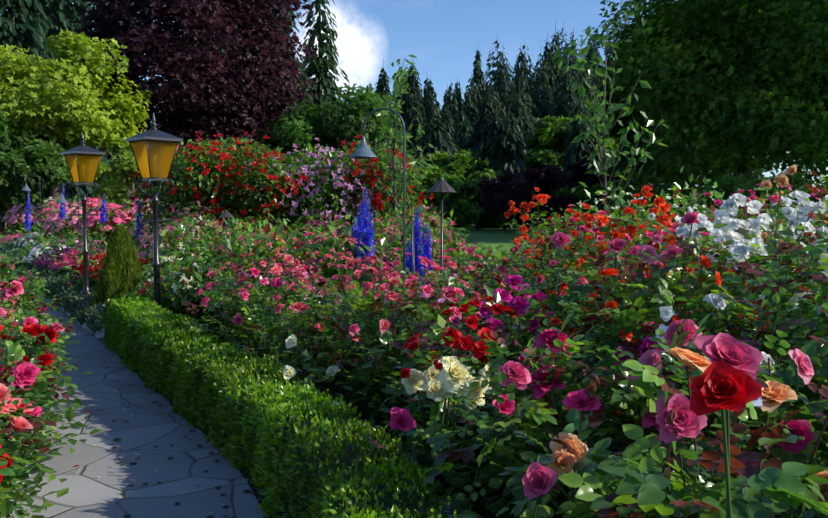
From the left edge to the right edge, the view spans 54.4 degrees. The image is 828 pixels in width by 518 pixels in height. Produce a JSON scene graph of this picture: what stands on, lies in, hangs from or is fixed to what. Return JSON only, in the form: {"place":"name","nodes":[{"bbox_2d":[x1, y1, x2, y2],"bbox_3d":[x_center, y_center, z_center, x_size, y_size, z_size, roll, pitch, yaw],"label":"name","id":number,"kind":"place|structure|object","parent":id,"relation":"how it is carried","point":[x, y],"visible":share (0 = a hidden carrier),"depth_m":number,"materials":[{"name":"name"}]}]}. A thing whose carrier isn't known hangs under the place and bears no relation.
{"place":"outdoors","nodes":[
{"label":"outdoors","id":0,"kind":"place"},
{"bbox_2d":[12,301,269,517],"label":"flagstone path","id":1,"kind":"structure","parent":0,"point":[109,492],"depth_m":5.21,"materials":[{"name":"grey stone"}]},
{"bbox_2d":[0,2,827,517],"bbox_3d":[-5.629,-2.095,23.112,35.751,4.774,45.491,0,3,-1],"label":"flower bed","id":2,"kind":"object","parent":0,"point":[634,482],"depth_m":4.55,"materials":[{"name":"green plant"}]},
{"bbox_2d":[21,174,41,234],"bbox_3d":[-11.307,-1.155,23.839,0.570,2.709,0.280,0,3,-1],"label":"crook lamp","id":3,"kind":"object","parent":2,"relation":"on","point":[26,188],"visible":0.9,"depth_m":23.76,"materials":[{"name":"metal"}]},
{"bbox_2d":[56,183,79,240],"bbox_3d":[-8.525,-0.719,19.886,0.570,2.309,0.280,0,3,-1],"label":"crook lamp","id":4,"kind":"object","parent":2,"relation":"on","point":[61,200],"visible":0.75,"depth_m":19.82,"materials":[{"name":"metal"}]},
{"bbox_2d":[61,132,104,295],"bbox_3d":[-5.119,-0.547,12.518,0.480,2.839,0.480,3,5,44],"label":"lantern post","id":5,"kind":"object","parent":2,"relation":"on","point":[83,160],"visible":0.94,"depth_m":12.42,"materials":[{"name":"paint"}]},
{"bbox_2d":[125,112,182,305],"bbox_3d":[-3.061,-0.343,9.545,0.480,2.785,0.480,3,5,44],"label":"lantern post","id":6,"kind":"object","parent":2,"relation":"on","point":[154,149],"visible":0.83,"depth_m":9.44,"materials":[{"name":"paint"}]},
{"bbox_2d":[123,292,244,337],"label":"ground","id":7,"kind":"structure","parent":2,"relation":"on","point":[151,297],"depth_m":10.11,"materials":[{"name":"brown soil"}]},
{"bbox_2d":[218,210,233,259],"bbox_3d":[-2.900,0.060,12.476,0.248,1.632,0.248,0,3,-1],"label":"path light","id":8,"kind":"object","parent":2,"relation":"on","point":[226,214],"visible":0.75,"depth_m":12.38,"materials":[{"name":"paint"}]},
{"bbox_2d":[101,296,456,517],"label":"box hedge","id":9,"kind":"object","parent":2,"relation":"on","point":[128,337],"depth_m":4.44,"materials":[{"name":"green plant"}]},
{"bbox_2d":[171,161,407,227],"bbox_3d":[-2.653,-0.766,17.739,5.051,2.661,2.000,0,3,-1],"label":"rustic arbour","id":10,"kind":"object","parent":2,"relation":"on","point":[292,165],"visible":0.02,"depth_m":16.84,"materials":[{"name":"brown wood"}]},
{"bbox_2d":[24,183,679,367],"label":"delphinium flowers","id":11,"kind":"object","parent":2,"relation":"on","point":[423,249],"visible":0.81,"depth_m":9.78,"materials":[{"name":"blue plant"}]},
{"bbox_2d":[350,108,404,311],"bbox_3d":[-0.351,-0.172,7.980,0.570,2.629,0.280,0,3,-1],"label":"garden lamp","id":12,"kind":"object","parent":2,"relation":"on","point":[363,151],"visible":0.88,"depth_m":7.91,"materials":[{"name":"metal"}]},
{"bbox_2d":[0,190,820,278],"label":"flowers","id":13,"kind":"object","parent":2,"relation":"on","point":[93,233],"visible":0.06,"depth_m":24.17,"materials":[{"name":"plant"}]},
{"bbox_2d":[411,198,412,272],"bbox_3d":[-0.017,0.257,8.164,0.024,1.750,0.026,0,3,-1],"label":"plant stake","id":14,"kind":"object","parent":2,"relation":"on","point":[412,229],"visible":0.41,"depth_m":8.13,"materials":[{"name":"paint"}]},
{"bbox_2d":[413,222,414,287],"bbox_3d":[-0.003,0.373,8.322,0.024,1.500,0.026,0,3,-1],"label":"plant stake","id":15,"kind":"object","parent":2,"relation":"on","point":[413,248],"visible":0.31,"depth_m":8.29,"materials":[{"name":"paint"}]},
{"bbox_2d":[427,178,455,308],"bbox_3d":[0.213,0.312,6.212,0.228,1.872,0.228,0,3,-1],"label":"path light","id":16,"kind":"object","parent":2,"relation":"on","point":[441,186],"visible":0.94,"depth_m":6.16,"materials":[{"name":"paint"}]},
{"bbox_2d":[438,500,453,517],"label":"plant label","id":17,"kind":"object","parent":2,"relation":"on","point":[448,513],"visible":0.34,"depth_m":3.45,"materials":[{"name":"paint"}]},
{"bbox_2d":[737,396,762,447],"bbox_3d":[0.980,0.926,2.450,0.120,1.092,0.064,1,4,17],"label":"plant label","id":18,"kind":"object","parent":2,"relation":"on","point":[757,402],"visible":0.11,"depth_m":2.39,"materials":[{"name":"paint"}]},
{"bbox_2d":[0,0,827,211],"label":"sky","id":19,"kind":"structure","parent":0,"point":[444,36],"materials":[{"name":"blue"}]},
{"bbox_2d":[445,238,537,254],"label":"lawn","id":20,"kind":"structure","parent":0,"point":[495,242],"depth_m":41.39,"materials":[{"name":"green plant"}]},
{"bbox_2d":[445,226,556,237],"bbox_3d":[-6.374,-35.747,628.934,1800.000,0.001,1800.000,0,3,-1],"label":"ground","id":21,"kind":"structure","parent":0,"point":[487,233],"depth_m":58.36,"materials":[{"name":"green plant"}]},
{"bbox_2d":[0,238,265,517],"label":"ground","id":22,"kind":"structure","parent":21,"relation":"on","point":[80,308],"depth_m":12.20,"materials":[{"name":"green plant"}]},
{"bbox_2d":[0,0,827,233],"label":"tree foliage","id":23,"kind":"object","parent":21,"relation":"on","point":[503,170],"visible":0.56,"depth_m":46.36,"materials":[{"name":"green plant"}]}
]}

